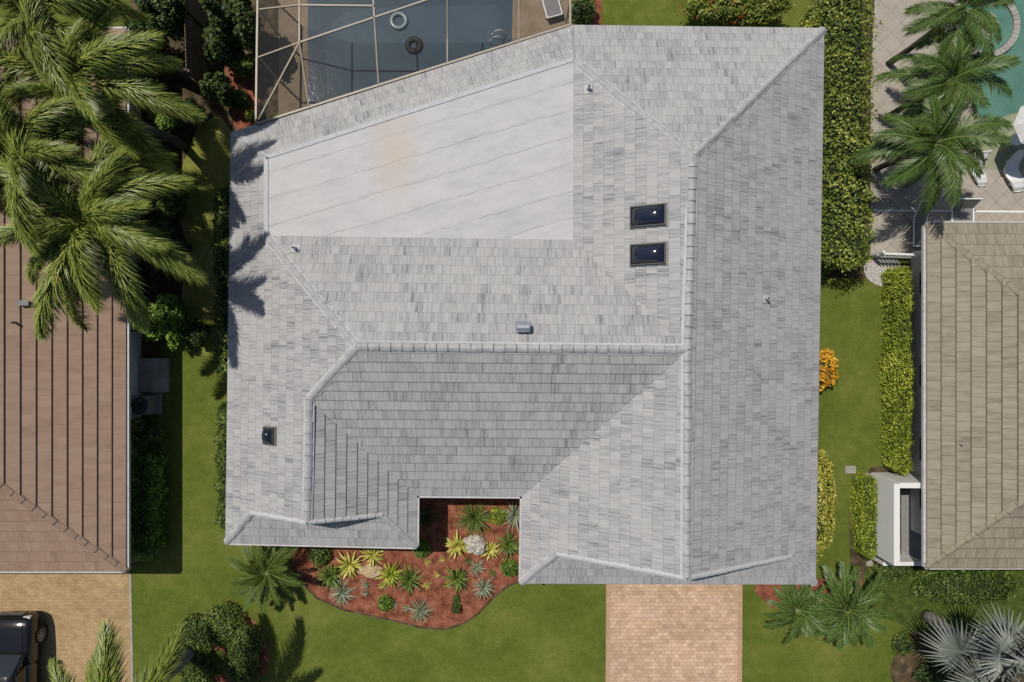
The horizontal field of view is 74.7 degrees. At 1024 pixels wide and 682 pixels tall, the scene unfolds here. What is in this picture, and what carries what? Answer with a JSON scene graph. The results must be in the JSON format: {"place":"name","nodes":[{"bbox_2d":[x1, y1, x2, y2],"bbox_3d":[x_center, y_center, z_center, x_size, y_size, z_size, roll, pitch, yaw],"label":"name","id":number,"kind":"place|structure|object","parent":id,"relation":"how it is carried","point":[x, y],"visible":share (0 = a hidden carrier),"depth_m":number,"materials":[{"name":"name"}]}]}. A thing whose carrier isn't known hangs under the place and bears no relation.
{"place":"outdoors","nodes":[
{"label":"outdoors","id":0,"kind":"place"},
{"bbox_2d":[0,570,130,681],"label":"neighbour driveway","id":1,"kind":"structure","parent":0,"point":[70,609],"depth_m":26.99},
{"bbox_2d":[0,611,47,681],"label":"parked car","id":2,"kind":"object","parent":1,"relation":"on","point":[23,635],"visible":1,"depth_m":25.98,"materials":[{"name":"black paint"}]},
{"bbox_2d":[131,209,186,565],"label":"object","id":3,"kind":"structure","parent":0,"point":[172,285],"depth_m":26.99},
{"bbox_2d":[0,67,147,260],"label":"palm tree","id":4,"kind":"object","parent":3,"relation":"on","point":[57,154],"visible":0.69,"depth_m":19.27,"materials":[{"name":"plant"}]},
{"bbox_2d":[131,393,161,414],"bbox_3d":[-14.551,2.520,26.600,0.950,0.800,0.850,0,90,0],"label":"air conditioner","id":5,"kind":"object","parent":3,"relation":"on","point":[146,403],"visible":0.99,"depth_m":26.25,"materials":[{"name":"grey metal"}]},
{"bbox_2d":[131,448,169,564],"bbox_3d":[-14.440,6.444,26.369,1.678,1.713,4.384,0,90,0],"label":"hedge","id":6,"kind":"object","parent":3,"relation":"on","point":[148,489],"visible":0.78,"depth_m":26.05,"materials":[{"name":"green plant"}]},
{"bbox_2d":[134,257,169,291],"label":"shrub","id":7,"kind":"object","parent":3,"relation":"on","point":[153,277],"visible":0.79,"depth_m":26.07,"materials":[{"name":"green plant"}]},
{"bbox_2d":[136,212,175,238],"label":"shrub","id":8,"kind":"object","parent":3,"relation":"on","point":[161,223],"visible":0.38,"depth_m":25.92,"materials":[{"name":"green plant"}]},
{"bbox_2d":[130,0,277,177],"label":"back yard soil","id":9,"kind":"structure","parent":0,"point":[214,107],"depth_m":26.99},
{"bbox_2d":[0,0,165,119],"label":"palm tree","id":10,"kind":"object","parent":9,"relation":"on","point":[49,62],"visible":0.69,"depth_m":19.21,"materials":[{"name":"plant"}]},
{"bbox_2d":[0,0,209,176],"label":"palm tree","id":11,"kind":"object","parent":9,"relation":"on","point":[122,49],"visible":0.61,"depth_m":19.85,"materials":[{"name":"plant"}]},
{"bbox_2d":[121,18,169,57],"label":"shrub","id":12,"kind":"object","parent":9,"relation":"on","point":[143,28],"visible":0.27,"depth_m":25.25,"materials":[{"name":"green plant"}]},
{"bbox_2d":[146,109,182,132],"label":"shrub","id":13,"kind":"object","parent":9,"relation":"on","point":[167,123],"visible":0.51,"depth_m":25.95,"materials":[{"name":"green plant"}]},
{"bbox_2d":[133,0,199,41],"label":"shrub","id":14,"kind":"object","parent":9,"relation":"on","point":[166,17],"visible":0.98,"depth_m":24.73,"materials":[{"name":"green plant"}]},
{"bbox_2d":[148,56,200,86],"bbox_3d":[-13.823,-10.867,26.125,3.385,1.750,0.165,24,90,0],"label":"fence","id":15,"kind":"object","parent":9,"relation":"on","point":[181,74],"visible":0.29,"depth_m":26.17,"materials":[{"name":"brown wood"}]},
{"bbox_2d":[184,0,206,84],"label":"fence","id":16,"kind":"object","parent":9,"relation":"on","point":[196,62],"visible":0.77,"depth_m":25.96,"materials":[{"name":"brown wood"}]},
{"bbox_2d":[202,22,243,67],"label":"shrub","id":17,"kind":"object","parent":9,"relation":"on","point":[216,50],"visible":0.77,"depth_m":25.08,"materials":[{"name":"green plant"}]},
{"bbox_2d":[198,0,263,52],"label":"shrub","id":18,"kind":"object","parent":9,"relation":"on","point":[238,17],"visible":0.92,"depth_m":24.61,"materials":[{"name":"green plant"}]},
{"bbox_2d":[225,67,259,129],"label":"side mulch","id":19,"kind":"object","parent":9,"relation":"on","point":[240,121],"visible":0.38,"depth_m":26.99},
{"bbox_2d":[199,71,236,106],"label":"shrub","id":20,"kind":"object","parent":19,"relation":"on","point":[220,87],"visible":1,"depth_m":25.60,"materials":[{"name":"green plant"}]},
{"bbox_2d":[232,88,249,108],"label":"shrub","id":21,"kind":"object","parent":19,"relation":"on","point":[241,98],"visible":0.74,"depth_m":26.58,"materials":[{"name":"green plant"}]},
{"bbox_2d":[228,50,259,79],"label":"shrub","id":22,"kind":"object","parent":19,"relation":"on","point":[242,66],"visible":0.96,"depth_m":25.95,"materials":[{"name":"green plant"}]},
{"bbox_2d":[177,115,231,362],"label":"side lawn","id":23,"kind":"structure","parent":0,"point":[206,165],"depth_m":26.99,"materials":[{"name":"green plant"}]},
{"bbox_2d":[0,102,207,344],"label":"palm tree","id":24,"kind":"object","parent":23,"relation":"on","point":[106,211],"visible":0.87,"depth_m":19.93,"materials":[{"name":"plant"}]},
{"bbox_2d":[178,317,211,347],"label":"shrub","id":25,"kind":"object","parent":23,"relation":"on","point":[196,333],"visible":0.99,"depth_m":26.21,"materials":[{"name":"green plant"}]},
{"bbox_2d":[308,0,512,104],"bbox_3d":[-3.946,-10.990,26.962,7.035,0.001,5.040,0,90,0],"label":"pool deep water","id":26,"kind":"structure","parent":0,"point":[351,65],"depth_m":26.96,"materials":[{"name":"liquid"}]},
{"bbox_2d":[405,36,422,53],"bbox_3d":[-3.929,-11.865,26.920,0.720,0.152,0.720,0,90,0],"label":"pool float","id":27,"kind":"object","parent":26,"relation":"on","point":[410,40],"visible":1,"depth_m":26.86,"materials":[{"name":"plastic"}]},
{"bbox_2d":[0,0,976,681],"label":"ground","id":28,"kind":"structure","parent":0,"point":[536,632],"depth_m":27.00,"materials":[{"name":"green plant"}]},
{"bbox_2d":[0,26,140,572],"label":"brown roof house","id":29,"kind":"structure","parent":28,"relation":"on","point":[67,392],"depth_m":24.05,"materials":[{"name":"tile"}]},
{"bbox_2d":[47,617,195,681],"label":"palm tree","id":30,"kind":"object","parent":28,"relation":"on","point":[104,660],"visible":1,"depth_m":20.82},
{"bbox_2d":[129,573,132,681],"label":"driveway kerb","id":31,"kind":"structure","parent":28,"relation":"on","point":[130,600],"depth_m":26.98,"materials":[{"name":"concrete"}]},
{"bbox_2d":[131,417,165,451],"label":"shrub","id":32,"kind":"object","parent":28,"relation":"on","point":[146,435],"visible":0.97,"depth_m":26.15,"materials":[{"name":"green plant"}]},
{"bbox_2d":[138,358,169,391],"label":"concrete slab","id":33,"kind":"structure","parent":28,"relation":"on","point":[153,374],"depth_m":26.75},
{"bbox_2d":[139,293,186,350],"bbox_3d":[-13.476,-0.719,26.120,1.667,1.819,2.289,0,90,0],"label":"shrub","id":34,"kind":"object","parent":28,"relation":"on","point":[167,317],"visible":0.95,"depth_m":25.72,"materials":[{"name":"green plant"}]},
{"bbox_2d":[145,170,191,218],"bbox_3d":[-13.596,-5.830,26.330,1.738,1.400,1.929,27,90,0],"label":"shrub","id":35,"kind":"object","parent":28,"relation":"on","point":[166,206],"visible":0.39,"depth_m":26.00,"materials":[{"name":"green plant"}]},
{"bbox_2d":[207,182,229,375],"bbox_3d":[-11.018,-2.345,26.301,1.673,1.829,7.523,0,90,0],"label":"hedge","id":36,"kind":"object","parent":28,"relation":"on","point":[222,234],"visible":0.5,"depth_m":25.78,"materials":[{"name":"green plant"}]},
{"bbox_2d":[212,399,226,529],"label":"hedge","id":37,"kind":"object","parent":28,"relation":"on","point":[222,412],"visible":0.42,"depth_m":25.87,"materials":[{"name":"green plant"}]},
{"bbox_2d":[181,611,269,681],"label":"ring bed","id":38,"kind":"object","parent":28,"relation":"on","point":[264,656],"visible":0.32,"depth_m":26.99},
{"bbox_2d":[171,646,210,678],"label":"shrub","id":39,"kind":"object","parent":38,"relation":"on","point":[196,663],"visible":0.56,"depth_m":26.43,"materials":[{"name":"green plant"}]},
{"bbox_2d":[175,612,214,653],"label":"shrub","id":40,"kind":"object","parent":38,"relation":"on","point":[196,631],"visible":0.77,"depth_m":26.41,"materials":[{"name":"green plant"}]},
{"bbox_2d":[181,668,214,681],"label":"shrub","id":41,"kind":"object","parent":38,"relation":"on","point":[204,677],"visible":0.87,"depth_m":26.45,"materials":[{"name":"green plant"}]},
{"bbox_2d":[209,649,226,674],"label":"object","id":42,"kind":"object","parent":38,"relation":"on","point":[217,657],"visible":0.86,"depth_m":26.98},
{"bbox_2d":[203,601,246,647],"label":"shrub","id":43,"kind":"object","parent":38,"relation":"on","point":[225,623],"visible":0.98,"depth_m":26.43,"materials":[{"name":"green plant"}]},
{"bbox_2d":[223,652,260,681],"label":"shrub","id":44,"kind":"object","parent":38,"relation":"on","point":[244,671],"visible":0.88,"depth_m":26.43,"materials":[{"name":"green plant"}]},
{"bbox_2d":[224,624,265,661],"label":"shrub","id":45,"kind":"object","parent":38,"relation":"on","point":[247,642],"visible":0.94,"depth_m":26.43,"materials":[{"name":"green plant"}]},
{"bbox_2d":[229,545,305,613],"bbox_3d":[-9.472,9.074,26.069,3.235,1.962,3.211,0,90,0],"label":"palm tree","id":46,"kind":"object","parent":28,"relation":"on","point":[260,583],"visible":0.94,"depth_m":25.67,"materials":[{"name":"green plant"}]},
{"bbox_2d":[285,552,518,629],"bbox_3d":[-4.500,9.946,26.988,10.187,0.001,3.017,7,90,0],"label":"bed edging","id":47,"kind":"object","parent":28,"relation":"on","point":[392,620],"visible":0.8,"depth_m":26.99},
{"bbox_2d":[287,498,519,627],"bbox_3d":[-4.270,8.444,26.984,10.238,0.001,6.178,0,90,0],"label":"mulch bed","id":48,"kind":"object","parent":28,"relation":"on","point":[437,595],"visible":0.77,"depth_m":26.98,"materials":[{"name":"wood"}]},
{"bbox_2d":[308,547,331,567],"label":"shrub","id":49,"kind":"object","parent":48,"relation":"on","point":[320,555],"visible":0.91,"depth_m":26.63,"materials":[{"name":"green plant"}]},
{"bbox_2d":[314,563,343,593],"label":"spiky plant","id":50,"kind":"object","parent":48,"relation":"on","point":[329,576],"visible":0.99,"depth_m":26.81,"materials":[{"name":"green plant"}]},
{"bbox_2d":[329,578,357,607],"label":"spiky plant","id":51,"kind":"object","parent":48,"relation":"on","point":[342,593],"visible":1,"depth_m":26.87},
{"bbox_2d":[336,550,361,578],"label":"spiky plant","id":52,"kind":"object","parent":48,"relation":"on","point":[348,565],"visible":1,"depth_m":26.81,"materials":[{"name":"yellow plant"}]},
{"bbox_2d":[357,564,382,577],"bbox_3d":[-5.697,9.238,26.919,1.057,0.202,0.550,0,90,0],"label":"rock","id":53,"kind":"object","parent":48,"relation":"on","point":[368,571],"visible":0.99,"depth_m":26.88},
{"bbox_2d":[358,548,384,567],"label":"spiky plant","id":54,"kind":"object","parent":48,"relation":"on","point":[373,557],"visible":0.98,"depth_m":26.85,"materials":[{"name":"yellow plant"}]},
{"bbox_2d":[375,561,404,589],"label":"spiky plant","id":55,"kind":"object","parent":48,"relation":"on","point":[390,574],"visible":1,"depth_m":26.83,"materials":[{"name":"yellow plant"}]},
{"bbox_2d":[394,563,425,593],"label":"spiky plant","id":56,"kind":"object","parent":48,"relation":"on","point":[409,578],"visible":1,"depth_m":26.81,"materials":[{"name":"green plant"}]},
{"bbox_2d":[412,538,431,558],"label":"shrub","id":57,"kind":"object","parent":48,"relation":"on","point":[423,549],"visible":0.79,"depth_m":26.70,"materials":[{"name":"green plant"}]},
{"bbox_2d":[408,595,435,622],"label":"spiky plant","id":58,"kind":"object","parent":48,"relation":"on","point":[420,612],"visible":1,"depth_m":26.86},
{"bbox_2d":[419,498,439,532],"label":"spiky plant","id":59,"kind":"object","parent":48,"relation":"on","point":[425,516],"visible":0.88,"depth_m":26.83,"materials":[{"name":"green plant"}]},
{"bbox_2d":[443,566,468,595],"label":"spiky plant","id":60,"kind":"object","parent":48,"relation":"on","point":[458,579],"visible":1,"depth_m":26.83,"materials":[{"name":"green plant"}]},
{"bbox_2d":[443,530,469,558],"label":"spiky plant","id":61,"kind":"object","parent":48,"relation":"on","point":[456,545],"visible":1,"depth_m":26.83,"materials":[{"name":"yellow plant"}]},
{"bbox_2d":[453,498,490,538],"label":"spiky plant","id":62,"kind":"object","parent":48,"relation":"on","point":[471,517],"visible":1,"depth_m":26.76,"materials":[{"name":"green plant"}]},
{"bbox_2d":[463,534,486,555],"bbox_3d":[-1.469,8.171,26.734,0.979,0.571,0.857,0,90,0],"label":"rock","id":63,"kind":"object","parent":48,"relation":"on","point":[476,544],"visible":0.99,"depth_m":26.68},
{"bbox_2d":[488,506,507,525],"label":"shrub","id":64,"kind":"object","parent":48,"relation":"on","point":[498,515],"visible":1,"depth_m":26.70,"materials":[{"name":"green plant"}]},
{"bbox_2d":[492,529,518,558],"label":"spiky plant","id":65,"kind":"object","parent":48,"relation":"on","point":[509,545],"visible":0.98,"depth_m":26.82,"materials":[{"name":"green plant"}]},
{"bbox_2d":[500,559,518,577],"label":"shrub","id":66,"kind":"object","parent":48,"relation":"on","point":[509,566],"visible":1,"depth_m":26.75,"materials":[{"name":"green plant"}]},
{"bbox_2d":[501,498,519,533],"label":"spiky plant","id":67,"kind":"object","parent":48,"relation":"on","point":[513,516],"visible":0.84,"depth_m":26.81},
{"bbox_2d":[278,0,591,114],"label":"pool deck","id":68,"kind":"structure","parent":28,"relation":"on","point":[291,84],"depth_m":26.98,"materials":[{"name":"concrete"}]},
{"bbox_2d":[305,0,514,106],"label":"pool coping","id":69,"kind":"object","parent":68,"relation":"on","point":[306,37],"visible":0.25,"depth_m":26.97,"materials":[{"name":"concrete"}]},
{"bbox_2d":[255,0,570,124],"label":"pool cage","id":70,"kind":"object","parent":68,"relation":"on","point":[258,9],"visible":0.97,"depth_m":24.62,"materials":[{"name":"grey"}]},
{"bbox_2d":[542,0,562,18],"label":"sun lounger","id":71,"kind":"object","parent":68,"relation":"on","point":[552,8],"visible":1,"depth_m":26.67,"materials":[{"name":"white paint"}]},
{"bbox_2d":[224,25,825,585],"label":"house","id":72,"kind":"structure","parent":28,"relation":"on","point":[564,285],"depth_m":23.36,"materials":[{"name":"grey tile"}]},
{"bbox_2d":[592,0,600,24],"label":"back bed","id":73,"kind":"object","parent":28,"relation":"on","point":[596,19],"depth_m":26.98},
{"bbox_2d":[568,0,596,24],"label":"shrub","id":74,"kind":"object","parent":73,"relation":"on","point":[582,13],"visible":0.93,"depth_m":26.33,"materials":[{"name":"green plant"}]},
{"bbox_2d":[677,0,794,26],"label":"flowering shrub","id":75,"kind":"object","parent":28,"relation":"on","point":[734,13],"visible":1,"depth_m":25.69,"materials":[{"name":"green plant"}]},
{"bbox_2d":[764,584,829,645],"bbox_3d":[11.025,10.503,26.203,2.840,1.665,2.854,0,90,0],"label":"sago palm","id":76,"kind":"object","parent":28,"relation":"on","point":[805,617],"visible":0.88,"depth_m":25.83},
{"bbox_2d":[754,578,862,608],"bbox_3d":[11.929,10.151,26.984,4.382,0.001,1.257,0,90,0],"label":"corner bed","id":77,"kind":"object","parent":28,"relation":"on","point":[764,592],"visible":0.26,"depth_m":26.98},
{"bbox_2d":[816,449,836,562],"bbox_3d":[11.880,6.363,26.457,1.870,1.169,4.683,0,90,0],"label":"shrub","id":78,"kind":"object","parent":28,"relation":"on","point":[824,498],"visible":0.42,"depth_m":26.23,"materials":[{"name":"yellow plant"}]},
{"bbox_2d":[819,348,838,390],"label":"shrub","id":79,"kind":"object","parent":28,"relation":"on","point":[828,366],"visible":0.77,"depth_m":26.29,"materials":[{"name":"orange plant"}]},
{"bbox_2d":[810,0,874,277],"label":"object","id":80,"kind":"object","parent":28,"relation":"on","point":[858,272],"visible":0.22,"depth_m":26.98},
{"bbox_2d":[799,0,882,275],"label":"hedge","id":81,"kind":"object","parent":80,"relation":"on","point":[843,243],"visible":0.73,"depth_m":25.10,"materials":[{"name":"green plant"}]},
{"bbox_2d":[799,560,890,650],"bbox_3d":[12.787,10.074,25.830,3.424,2.468,3.495,0,90,0],"label":"sago palm","id":82,"kind":"object","parent":28,"relation":"on","point":[844,624],"visible":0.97,"depth_m":25.39,"materials":[{"name":"plant"}]},
{"bbox_2d":[849,262,922,579],"bbox_3d":[15.024,3.255,26.986,2.975,0.001,12.950,0,90,0],"label":"bed","id":83,"kind":"object","parent":28,"relation":"on","point":[858,560],"visible":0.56,"depth_m":26.99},
{"bbox_2d":[849,470,878,559],"bbox_3d":[13.901,6.873,26.509,0.834,1.194,3.388,0,90,0],"label":"hedge","id":84,"kind":"object","parent":83,"relation":"on","point":[865,530],"visible":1,"depth_m":26.20,"materials":[{"name":"green plant"}]},
{"bbox_2d":[864,258,900,285],"bbox_3d":[14.882,-2.740,26.977,1.515,0.001,1.158,0,90,0],"label":"gravel patch","id":85,"kind":"object","parent":83,"relation":"on","point":[874,269],"visible":0.66,"depth_m":26.98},
{"bbox_2d":[866,472,920,565],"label":"entry wall","id":86,"kind":"structure","parent":83,"relation":"on","point":[889,485],"depth_m":25.57,"materials":[{"name":"white paint"}]},
{"bbox_2d":[879,265,915,475],"bbox_3d":[15.164,1.142,26.426,1.019,1.406,8.233,0,90,0],"label":"hedge","id":87,"kind":"object","parent":83,"relation":"on","point":[895,390],"visible":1,"depth_m":26.10,"materials":[{"name":"green plant"}]},
{"bbox_2d":[866,563,924,580],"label":"shrub","id":88,"kind":"object","parent":28,"relation":"on","point":[896,571],"visible":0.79,"depth_m":26.66,"materials":[{"name":"green plant"}]},
{"bbox_2d":[849,73,1013,216],"bbox_3d":[14.638,-6.791,24.525,4.822,5.031,4.076,-42,90,0],"label":"palm tree","id":89,"kind":"object","parent":28,"relation":"on","point":[954,147],"visible":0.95,"depth_m":22.79,"materials":[{"name":"plant"}]},
{"bbox_2d":[863,569,1023,634],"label":"green ground cover","id":90,"kind":"object","parent":28,"relation":"on","point":[900,602],"visible":0.4,"depth_m":26.98,"materials":[{"name":"plant"}]},
{"bbox_2d":[910,570,1018,605],"bbox_3d":[18.010,9.703,26.603,4.302,0.878,1.630,0,90,0],"label":"shrub","id":91,"kind":"object","parent":90,"relation":"on","point":[963,586],"visible":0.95,"depth_m":26.42,"materials":[{"name":"green plant"}]},
{"bbox_2d":[871,26,1022,131],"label":"palm tree","id":92,"kind":"object","parent":28,"relation":"on","point":[956,63],"visible":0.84,"depth_m":22.54,"materials":[{"name":"plant"}]},
{"bbox_2d":[885,0,1014,66],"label":"palm tree","id":93,"kind":"object","parent":28,"relation":"on","point":[973,19],"visible":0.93,"depth_m":22.20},
{"bbox_2d":[891,631,1023,681],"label":"corner bed","id":94,"kind":"object","parent":28,"relation":"on","point":[903,668],"visible":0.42,"depth_m":26.98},
{"bbox_2d":[891,630,914,656],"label":"shrub","id":95,"kind":"object","parent":94,"relation":"on","point":[901,643],"visible":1,"depth_m":26.76,"materials":[{"name":"green plant"}]},
{"bbox_2d":[913,651,955,681],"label":"shrub","id":96,"kind":"object","parent":94,"relation":"on","point":[928,671],"visible":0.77,"depth_m":26.56,"materials":[{"name":"green plant"}]},
{"bbox_2d":[910,221,1023,569],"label":"beige roof house","id":97,"kind":"structure","parent":28,"relation":"on","point":[967,421],"depth_m":24.25,"materials":[{"name":"tile"}]},
{"bbox_2d":[919,603,1023,681],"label":"fan palm","id":98,"kind":"object","parent":28,"relation":"on","point":[1006,637],"visible":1,"depth_m":22.46,"materials":[{"name":"plant"}]},
{"bbox_2d":[610,584,737,681],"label":"driveway","id":99,"kind":"structure","parent":0,"point":[673,632],"depth_m":26.99,"materials":[{"name":"brick"}]},
{"bbox_2d":[606,584,610,681],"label":"driveway border","id":100,"kind":"object","parent":99,"relation":"on","point":[608,587],"visible":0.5,"depth_m":26.98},
{"bbox_2d":[738,584,741,681],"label":"driveway border","id":101,"kind":"object","parent":99,"relation":"on","point":[739,632],"visible":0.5,"depth_m":26.98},
{"bbox_2d":[901,490,920,559],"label":"entry floor","id":102,"kind":"structure","parent":0,"point":[910,542],"depth_m":26.96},
{"bbox_2d":[908,200,931,246],"bbox_3d":[16.214,-4.620,26.576,0.590,0.852,1.760,0,90,0],"label":"sun lounger","id":103,"kind":"object","parent":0,"point":[918,220],"visible":0.65,"depth_m":26.67,"materials":[{"name":"white paint"}]},
{"bbox_2d":[871,0,1023,258],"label":"patio","id":104,"kind":"structure","parent":0,"point":[893,233],"depth_m":26.98,"materials":[{"name":"stone"}]},
{"bbox_2d":[870,251,920,258],"bbox_3d":[15.428,-3.386,26.475,2.194,1.050,0.152,2,90,0],"label":"fence","id":105,"kind":"object","parent":104,"relation":"on","point":[897,255],"visible":0.73,"depth_m":26.29,"materials":[{"name":"metal"}]},
{"bbox_2d":[946,198,982,220],"bbox_3d":[17.911,-5.145,26.576,0.940,0.852,0.860,0,90,0],"label":"patio chair","id":106,"kind":"object","parent":104,"relation":"on","point":[964,211],"visible":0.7,"depth_m":26.67,"materials":[{"name":"white paint"}]},
{"bbox_2d":[971,0,1023,118],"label":"turquoise pool","id":107,"kind":"structure","parent":104,"relation":"on","point":[1001,106],"depth_m":26.97,"materials":[{"name":"liquid"}]},
{"bbox_2d":[952,0,1019,56],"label":"spa","id":108,"kind":"object","parent":107,"relation":"on","point":[1008,21],"visible":0.34,"depth_m":26.90,"materials":[{"name":"concrete"}]},
{"bbox_2d":[1003,149,1023,192],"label":"lounger","id":109,"kind":"object","parent":104,"relation":"on","point":[1013,175],"visible":1,"depth_m":26.71,"materials":[{"name":"white plastic"}]},
{"bbox_2d":[975,113,1023,170],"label":"patio","id":110,"kind":"structure","parent":0,"point":[997,158],"depth_m":26.97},
{"bbox_2d":[1007,105,1023,143],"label":"parasol","id":111,"kind":"object","parent":110,"relation":"on","point":[1018,124],"visible":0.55,"depth_m":24.86,"materials":[{"name":"fabric"}]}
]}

